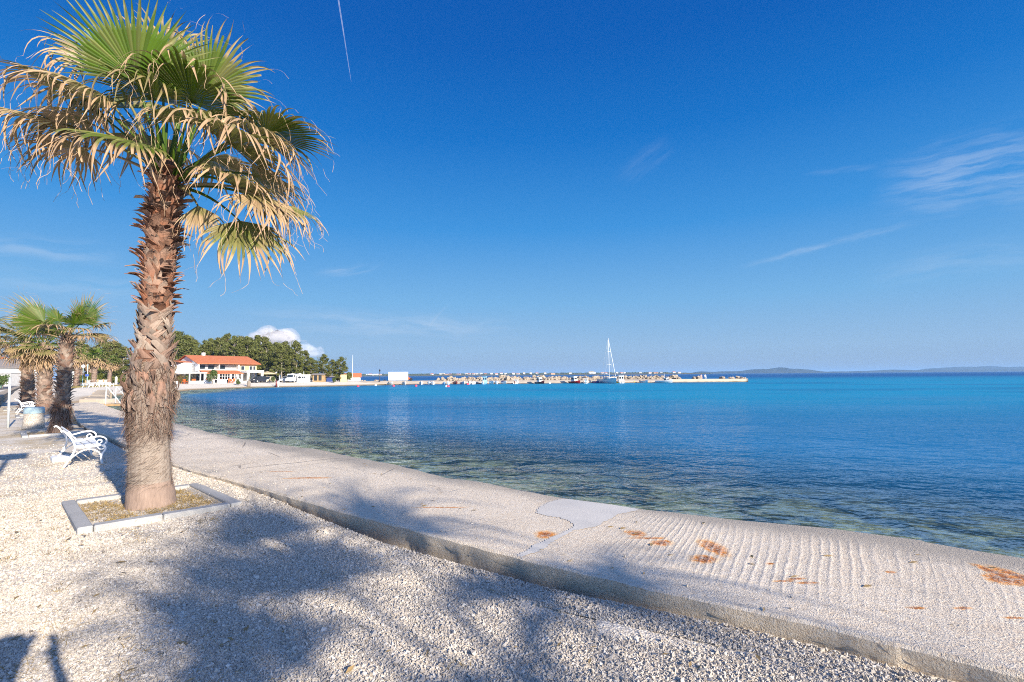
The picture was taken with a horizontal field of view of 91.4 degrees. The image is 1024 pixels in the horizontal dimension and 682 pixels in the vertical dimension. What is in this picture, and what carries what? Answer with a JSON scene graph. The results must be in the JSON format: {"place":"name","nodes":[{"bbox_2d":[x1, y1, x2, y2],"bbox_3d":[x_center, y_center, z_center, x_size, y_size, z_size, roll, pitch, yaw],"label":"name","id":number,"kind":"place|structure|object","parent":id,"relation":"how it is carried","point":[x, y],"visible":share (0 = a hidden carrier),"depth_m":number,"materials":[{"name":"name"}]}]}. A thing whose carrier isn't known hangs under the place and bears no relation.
{"place":"outdoors","nodes":[
{"label":"outdoors","id":0,"kind":"place"},
{"bbox_2d":[0,373,10,387],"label":"hedge bush","id":1,"kind":"object","parent":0,"point":[4,379],"visible":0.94,"depth_m":65.73,"materials":[{"name":"green plant"}]},
{"bbox_2d":[88,382,99,386],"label":"park bench","id":2,"kind":"object","parent":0,"point":[93,383],"visible":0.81,"depth_m":70.60,"materials":[{"name":"white paint"}]},
{"bbox_2d":[345,373,361,380],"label":"shore house","id":3,"kind":"structure","parent":0,"point":[356,376],"depth_m":144.18,"materials":[{"name":"paint"}]},
{"bbox_2d":[0,380,1023,681],"bbox_3d":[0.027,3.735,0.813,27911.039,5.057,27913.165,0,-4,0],"label":"ground","id":4,"kind":"structure","parent":0,"point":[988,520],"depth_m":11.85,"materials":[{"name":"beige gravel"}]},
{"bbox_2d":[7,377,10,427],"bbox_3d":[-17.483,2.154,17.376,0.105,1.796,0.074,0,-4,0],"label":"metal post","id":5,"kind":"object","parent":4,"relation":"on","point":[9,398],"visible":0.87,"depth_m":17.36,"materials":[{"name":"metal"}]},
{"bbox_2d":[0,386,20,404],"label":"stone wall","id":6,"kind":"structure","parent":4,"relation":"on","point":[4,396],"depth_m":39.05,"materials":[{"name":"grey stone"}]},
{"bbox_2d":[0,316,23,361],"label":"fan palm","id":7,"kind":"object","parent":4,"relation":"on","point":[5,330],"visible":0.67,"depth_m":25.72,"materials":[{"name":"green plant"}]},
{"bbox_2d":[0,359,35,371],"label":"gable house","id":8,"kind":"structure","parent":4,"relation":"on","point":[12,368],"depth_m":101.25,"materials":[{"name":"white paint"}]},
{"bbox_2d":[0,372,37,385],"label":"grey garage","id":9,"kind":"structure","parent":4,"relation":"on","point":[15,378],"depth_m":86.02,"materials":[{"name":"white paint"}]},
{"bbox_2d":[16,399,35,414],"bbox_3d":[-23.457,3.146,24.076,1.544,0.721,0.710,-4,-5,44],"label":"park bench","id":10,"kind":"object","parent":4,"relation":"on","point":[28,405],"visible":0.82,"depth_m":23.74,"materials":[{"name":"white paint"}]},
{"bbox_2d":[0,312,59,408],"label":"fan palm","id":11,"kind":"object","parent":4,"relation":"on","point":[27,385],"visible":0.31,"depth_m":27.35,"materials":[{"name":"green plant"}]},
{"bbox_2d":[21,406,44,429],"bbox_3d":[-16.135,2.591,16.871,0.580,0.735,0.580,0,-4,0],"label":"litter bin","id":12,"kind":"object","parent":4,"relation":"on","point":[33,417],"visible":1,"depth_m":16.68,"materials":[{"name":"blue concrete"}]},
{"bbox_2d":[0,311,88,414],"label":"fan palm","id":13,"kind":"object","parent":4,"relation":"on","point":[40,356],"visible":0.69,"depth_m":22.54,"materials":[{"name":"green plant"}]},
{"bbox_2d":[20,427,90,437],"bbox_3d":[-14.063,2.883,15.555,1.755,0.186,1.750,-4,-5,44],"label":"kerb frame","id":14,"kind":"object","parent":4,"relation":"on","point":[23,434],"visible":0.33,"depth_m":14.80,"materials":[{"name":"concrete"}]},
{"bbox_2d":[0,286,118,433],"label":"fan palm","id":15,"kind":"object","parent":4,"relation":"on","point":[61,410],"visible":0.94,"depth_m":15.58,"materials":[{"name":"green plant"}]},
{"bbox_2d":[50,454,71,461],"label":"paving slab","id":16,"kind":"structure","parent":4,"relation":"on","point":[60,458],"depth_m":10.26,"materials":[{"name":"white paint"}]},
{"bbox_2d":[72,353,87,374],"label":"fan palm","id":17,"kind":"object","parent":4,"relation":"on","point":[81,371],"visible":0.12,"depth_m":117.38,"materials":[{"name":"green plant"}]},
{"bbox_2d":[54,425,107,468],"bbox_3d":[-8.781,2.100,10.149,1.544,0.721,0.710,-4,-5,44],"label":"park bench","id":18,"kind":"object","parent":4,"relation":"on","point":[86,441],"visible":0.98,"depth_m":9.83,"materials":[{"name":"white paint"}]},
{"bbox_2d":[73,345,92,385],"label":"fan palm","id":19,"kind":"object","parent":4,"relation":"on","point":[76,369],"visible":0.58,"depth_m":84.69,"materials":[{"name":"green plant"}]},
{"bbox_2d":[72,339,95,373],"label":"pine tree","id":20,"kind":"object","parent":4,"relation":"on","point":[84,343],"visible":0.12,"depth_m":127.24,"materials":[{"name":"green plant"}]},
{"bbox_2d":[80,372,91,384],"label":"hedge bush","id":21,"kind":"object","parent":4,"relation":"on","point":[89,376],"visible":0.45,"depth_m":98.11,"materials":[{"name":"green plant"}]},
{"bbox_2d":[83,356,97,372],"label":"fan palm","id":22,"kind":"object","parent":4,"relation":"on","point":[89,370],"visible":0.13,"depth_m":109.65,"materials":[{"name":"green plant"}]},
{"bbox_2d":[79,346,112,385],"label":"fan palm","id":23,"kind":"object","parent":4,"relation":"on","point":[95,364],"visible":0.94,"depth_m":77.67,"materials":[{"name":"green plant"}]},
{"bbox_2d":[71,384,120,387],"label":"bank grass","id":24,"kind":"structure","parent":4,"relation":"on","point":[94,386],"depth_m":75.94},
{"bbox_2d":[85,379,106,384],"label":"rail fence","id":25,"kind":"object","parent":4,"relation":"on","point":[97,380],"visible":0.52,"depth_m":93.65,"materials":[{"name":"brown wood"}]},
{"bbox_2d":[85,390,112,406],"bbox_3d":[-36.362,5.131,44.182,1.450,1.190,23.852,3,-5,-38],"label":"stone slip","id":26,"kind":"object","parent":4,"relation":"on","point":[98,394],"visible":0.43,"depth_m":42.86,"materials":[{"name":"beige stone"}]},
{"bbox_2d":[79,398,118,403],"bbox_3d":[-27.968,4.188,34.114,2.200,0.475,1.250,0,-4,0],"label":"landing step","id":27,"kind":"object","parent":4,"relation":"on","point":[108,400],"visible":0.46,"depth_m":33.57,"materials":[{"name":"concrete"}]},
{"bbox_2d":[96,372,104,379],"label":"hedge bush","id":28,"kind":"object","parent":4,"relation":"on","point":[100,376],"visible":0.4,"depth_m":105.82,"materials":[{"name":"green plant"}]},
{"bbox_2d":[97,382,109,385],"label":"park bench","id":29,"kind":"object","parent":4,"relation":"on","point":[102,383],"visible":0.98,"depth_m":70.62,"materials":[{"name":"white paint"}]},
{"bbox_2d":[92,337,123,375],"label":"pine tree","id":30,"kind":"object","parent":4,"relation":"on","point":[100,344],"visible":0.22,"depth_m":117.54,"materials":[{"name":"green plant"}]},
{"bbox_2d":[94,340,126,374],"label":"pine tree","id":31,"kind":"object","parent":4,"relation":"on","point":[113,349],"visible":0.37,"depth_m":107.63,"materials":[{"name":"green plant"}]},
{"bbox_2d":[100,355,122,383],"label":"fan palm","id":32,"kind":"object","parent":4,"relation":"on","point":[111,367],"visible":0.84,"depth_m":95.63,"materials":[{"name":"green plant"}]},
{"bbox_2d":[111,373,125,383],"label":"hedge bush","id":33,"kind":"object","parent":4,"relation":"on","point":[113,379],"visible":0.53,"depth_m":97.04,"materials":[{"name":"green plant"}]},
{"bbox_2d":[20,431,218,521],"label":"dry grass","id":34,"kind":"structure","parent":4,"relation":"on","point":[122,515],"depth_m":6.57,"materials":[{"name":"beige plant"}]},
{"bbox_2d":[106,346,133,374],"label":"pine tree","id":35,"kind":"object","parent":4,"relation":"on","point":[123,356],"visible":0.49,"depth_m":103.36,"materials":[{"name":"green plant"}]},
{"bbox_2d":[61,483,242,534],"bbox_3d":[-4.793,2.217,6.642,1.873,0.180,1.651,-4,-5,44],"label":"kerb frame","id":36,"kind":"object","parent":4,"relation":"on","point":[80,522],"visible":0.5,"depth_m":6.17,"materials":[{"name":"concrete"}]},
{"bbox_2d":[0,0,337,510],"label":"fan palm","id":37,"kind":"object","parent":4,"relation":"on","point":[163,68],"visible":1,"depth_m":6.67,"materials":[{"name":"green plant"}]},
{"bbox_2d":[176,374,183,383],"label":"flowering bush","id":38,"kind":"object","parent":4,"relation":"on","point":[180,377],"visible":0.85,"depth_m":99.57,"materials":[{"name":"green plant"}]},
{"bbox_2d":[172,331,192,359],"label":"pine tree","id":39,"kind":"object","parent":4,"relation":"on","point":[178,336],"visible":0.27,"depth_m":138.49,"materials":[{"name":"green plant"}]},
{"bbox_2d":[173,334,200,358],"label":"pine tree","id":40,"kind":"object","parent":4,"relation":"on","point":[190,339],"visible":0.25,"depth_m":141.38,"materials":[{"name":"green plant"}]},
{"bbox_2d":[184,373,190,382],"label":"climbing plant","id":41,"kind":"object","parent":4,"relation":"on","point":[186,376],"visible":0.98,"depth_m":100.64,"materials":[{"name":"green plant"}]},
{"bbox_2d":[191,340,211,355],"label":"pine tree","id":42,"kind":"object","parent":4,"relation":"on","point":[203,347],"visible":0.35,"depth_m":135.95,"materials":[{"name":"green plant"}]},
{"bbox_2d":[200,337,215,355],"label":"pine tree","id":43,"kind":"object","parent":4,"relation":"on","point":[211,339],"visible":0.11,"depth_m":145.20,"materials":[{"name":"green plant"}]},
{"bbox_2d":[206,369,217,383],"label":"oleander bush","id":44,"kind":"object","parent":4,"relation":"on","point":[213,373],"visible":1,"depth_m":100.66,"materials":[{"name":"green plant"}]},
{"bbox_2d":[205,337,225,355],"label":"pine tree","id":45,"kind":"object","parent":4,"relation":"on","point":[217,343],"visible":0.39,"depth_m":137.76,"materials":[{"name":"green plant"}]},
{"bbox_2d":[171,353,263,383],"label":"restaurant","id":46,"kind":"structure","parent":4,"relation":"on","point":[198,368],"depth_m":108.74,"materials":[{"name":"paint"}]},
{"bbox_2d":[220,333,230,355],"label":"pine tree","id":47,"kind":"object","parent":4,"relation":"on","point":[225,337],"visible":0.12,"depth_m":141.25,"materials":[{"name":"green plant"}]},
{"bbox_2d":[220,335,248,355],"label":"pine tree","id":48,"kind":"object","parent":4,"relation":"on","point":[234,345],"visible":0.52,"depth_m":134.07,"materials":[{"name":"green plant"}]},
{"bbox_2d":[0,439,470,681],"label":"weeds","id":49,"kind":"object","parent":4,"relation":"on","point":[7,557],"visible":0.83,"depth_m":3.48,"materials":[{"name":"green plant"}]},
{"bbox_2d":[233,336,263,365],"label":"pine tree","id":50,"kind":"object","parent":4,"relation":"on","point":[251,350],"visible":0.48,"depth_m":137.22,"materials":[{"name":"green plant"}]},
{"bbox_2d":[246,373,256,386],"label":"parasol","id":51,"kind":"object","parent":4,"relation":"on","point":[248,382],"visible":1,"depth_m":101.49,"materials":[{"name":"white fabric"}]},
{"bbox_2d":[245,335,270,374],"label":"pine tree","id":52,"kind":"object","parent":4,"relation":"on","point":[257,337],"visible":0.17,"depth_m":149.73,"materials":[{"name":"green plant"}]},
{"bbox_2d":[249,376,268,382],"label":"parked car","id":53,"kind":"object","parent":4,"relation":"on","point":[260,378],"visible":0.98,"depth_m":111.10,"materials":[{"name":"paint"}]},
{"bbox_2d":[254,336,269,375],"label":"pine tree","id":54,"kind":"object","parent":4,"relation":"on","point":[257,343],"visible":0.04,"depth_m":142.36,"materials":[{"name":"green plant"}]},
{"bbox_2d":[257,337,277,375],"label":"pine tree","id":55,"kind":"object","parent":4,"relation":"on","point":[266,345],"visible":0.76,"depth_m":123.36,"materials":[{"name":"green plant"}]},
{"bbox_2d":[264,342,290,380],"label":"pine tree","id":56,"kind":"object","parent":4,"relation":"on","point":[276,344],"visible":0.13,"depth_m":137.38,"materials":[{"name":"green plant"}]},
{"bbox_2d":[269,345,294,381],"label":"pine tree","id":57,"kind":"object","parent":4,"relation":"on","point":[278,352],"visible":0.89,"depth_m":120.28,"materials":[{"name":"green plant"}]},
{"bbox_2d":[281,341,297,371],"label":"pine tree","id":58,"kind":"object","parent":4,"relation":"on","point":[284,343],"visible":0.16,"depth_m":147.75,"materials":[{"name":"green plant"}]},
{"bbox_2d":[285,374,296,382],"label":"parked van","id":59,"kind":"object","parent":4,"relation":"on","point":[292,377],"visible":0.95,"depth_m":112.47,"materials":[{"name":"white paint"}]},
{"bbox_2d":[284,340,305,374],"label":"pine tree","id":60,"kind":"object","parent":4,"relation":"on","point":[296,345],"visible":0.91,"depth_m":121.15,"materials":[{"name":"green plant"}]},
{"bbox_2d":[297,375,309,381],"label":"beach kiosk","id":61,"kind":"object","parent":4,"relation":"on","point":[300,378],"visible":0.8,"depth_m":114.74,"materials":[{"name":"white paint"}]},
{"bbox_2d":[297,350,310,375],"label":"pine tree","id":62,"kind":"object","parent":4,"relation":"on","point":[306,355],"visible":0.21,"depth_m":125.99,"materials":[{"name":"green plant"}]},
{"bbox_2d":[303,357,318,381],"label":"pine tree","id":63,"kind":"object","parent":4,"relation":"on","point":[311,366],"visible":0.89,"depth_m":123.34,"materials":[{"name":"green plant"}]},
{"bbox_2d":[311,373,325,381],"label":"beach shelter","id":64,"kind":"object","parent":4,"relation":"on","point":[319,377],"visible":1,"depth_m":119.68,"materials":[{"name":"brown wood"}]},
{"bbox_2d":[315,354,332,372],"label":"pine tree","id":65,"kind":"object","parent":4,"relation":"on","point":[321,368],"visible":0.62,"depth_m":127.62,"materials":[{"name":"green plant"}]},
{"bbox_2d":[323,359,337,379],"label":"pine tree","id":66,"kind":"object","parent":4,"relation":"on","point":[329,368],"visible":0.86,"depth_m":121.37,"materials":[{"name":"green plant"}]},
{"bbox_2d":[325,376,336,381],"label":"blue shed","id":67,"kind":"structure","parent":4,"relation":"on","point":[328,378],"depth_m":120.95,"materials":[{"name":"blue fabric"}]},
{"bbox_2d":[329,356,349,380],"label":"pine tree","id":68,"kind":"object","parent":4,"relation":"on","point":[339,364],"visible":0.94,"depth_m":122.16,"materials":[{"name":"green plant"}]},
{"bbox_2d":[340,375,346,381],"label":"shed","id":69,"kind":"structure","parent":4,"relation":"on","point":[343,378],"depth_m":121.11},
{"bbox_2d":[345,372,351,380],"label":"hedge bush","id":70,"kind":"object","parent":4,"relation":"on","point":[349,377],"visible":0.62,"depth_m":126.18,"materials":[{"name":"green plant"}]},
{"bbox_2d":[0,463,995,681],"bbox_3d":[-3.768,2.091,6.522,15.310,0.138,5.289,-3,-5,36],"label":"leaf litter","id":71,"kind":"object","parent":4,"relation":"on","point":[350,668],"visible":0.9,"depth_m":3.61,"materials":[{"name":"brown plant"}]},
{"bbox_2d":[72,402,1023,681],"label":"promenade","id":72,"kind":"structure","parent":4,"relation":"on","point":[974,598],"depth_m":4.30,"materials":[{"name":"concrete"}]},
{"bbox_2d":[104,386,122,405],"bbox_3d":[-24.196,3.704,30.828,1.900,1.861,1.000,0,-4,0],"label":"bathing ladder","id":73,"kind":"object","parent":72,"relation":"attached to","point":[115,403],"visible":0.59,"depth_m":30.48,"materials":[{"name":"metal"}]},
{"bbox_2d":[518,499,637,557],"bbox_3d":[0.447,1.987,5.429,1.024,0.107,2.181,-4,-5,41],"label":"cement patch","id":74,"kind":"object","parent":72,"relation":"on","point":[578,514],"visible":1,"depth_m":5.66,"materials":[{"name":"grey concrete"}]},
{"bbox_2d":[361,379,747,384],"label":"jetty","id":75,"kind":"object","parent":4,"relation":"on","point":[564,381],"visible":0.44,"depth_m":121.69,"materials":[{"name":"concrete"}]},
{"bbox_2d":[388,372,407,380],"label":"cinema screen","id":76,"kind":"object","parent":75,"relation":"on","point":[398,376],"visible":1,"depth_m":125.12,"materials":[{"name":"white paint"}]},
{"bbox_2d":[0,0,1023,377],"label":"sky","id":77,"kind":"structure","parent":0,"point":[514,186],"materials":[{"name":"blue"}]},
{"bbox_2d":[332,373,704,375],"bbox_3d":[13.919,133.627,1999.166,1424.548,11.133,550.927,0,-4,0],"label":"coast","id":78,"kind":"structure","parent":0,"point":[537,374],"depth_m":1771.91},
{"bbox_2d":[332,372,709,375],"bbox_3d":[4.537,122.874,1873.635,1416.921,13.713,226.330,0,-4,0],"label":"wood","id":79,"kind":"object","parent":78,"relation":"on","point":[383,374],"visible":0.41,"depth_m":1811.42,"materials":[{"name":"stone"}]},
{"bbox_2d":[54,371,1023,490],"bbox_3d":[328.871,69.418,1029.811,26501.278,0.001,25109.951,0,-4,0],"label":"sea","id":80,"kind":"structure","parent":0,"point":[961,428],"depth_m":25.34,"materials":[{"name":"liquid"}]},
{"bbox_2d":[482,376,486,383],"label":"motor boat","id":81,"kind":"object","parent":80,"relation":"on","point":[484,380],"visible":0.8,"depth_m":118.26,"materials":[{"name":"blue paint"}]},
{"bbox_2d":[534,377,543,383],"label":"motor boat","id":82,"kind":"object","parent":80,"relation":"on","point":[539,380],"visible":0.93,"depth_m":118.62,"materials":[{"name":"white paint"}]},
{"bbox_2d":[568,376,579,383],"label":"motor boat","id":83,"kind":"object","parent":80,"relation":"on","point":[573,379],"visible":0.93,"depth_m":118.56,"materials":[{"name":"red paint"}]},
{"bbox_2d":[597,339,616,383],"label":"sailing yacht","id":84,"kind":"object","parent":80,"relation":"on","point":[610,380],"visible":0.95,"depth_m":115.96,"materials":[{"name":"white paint"}]},
{"bbox_2d":[618,375,624,382],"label":"motor boat","id":85,"kind":"object","parent":80,"relation":"on","point":[620,378],"visible":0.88,"depth_m":118.11,"materials":[{"name":"white paint"}]},
{"bbox_2d":[655,378,672,382],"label":"motor boat","id":86,"kind":"object","parent":80,"relation":"on","point":[666,380],"visible":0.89,"depth_m":118.03,"materials":[{"name":"white paint"}]},
{"bbox_2d":[693,367,839,373],"bbox_3d":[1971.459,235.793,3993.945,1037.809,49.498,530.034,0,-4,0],"label":"hills","id":87,"kind":"structure","parent":0,"point":[779,370],"depth_m":3814.71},
{"bbox_2d":[830,369,1023,372],"bbox_3d":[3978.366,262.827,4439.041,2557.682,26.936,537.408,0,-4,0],"label":"hills","id":88,"kind":"structure","parent":0,"point":[987,370],"depth_m":4267.40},
{"bbox_2d":[920,366,1023,369],"bbox_3d":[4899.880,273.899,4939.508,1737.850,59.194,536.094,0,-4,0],"label":"hills","id":89,"kind":"structure","parent":0,"point":[975,368],"depth_m":4828.58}
]}

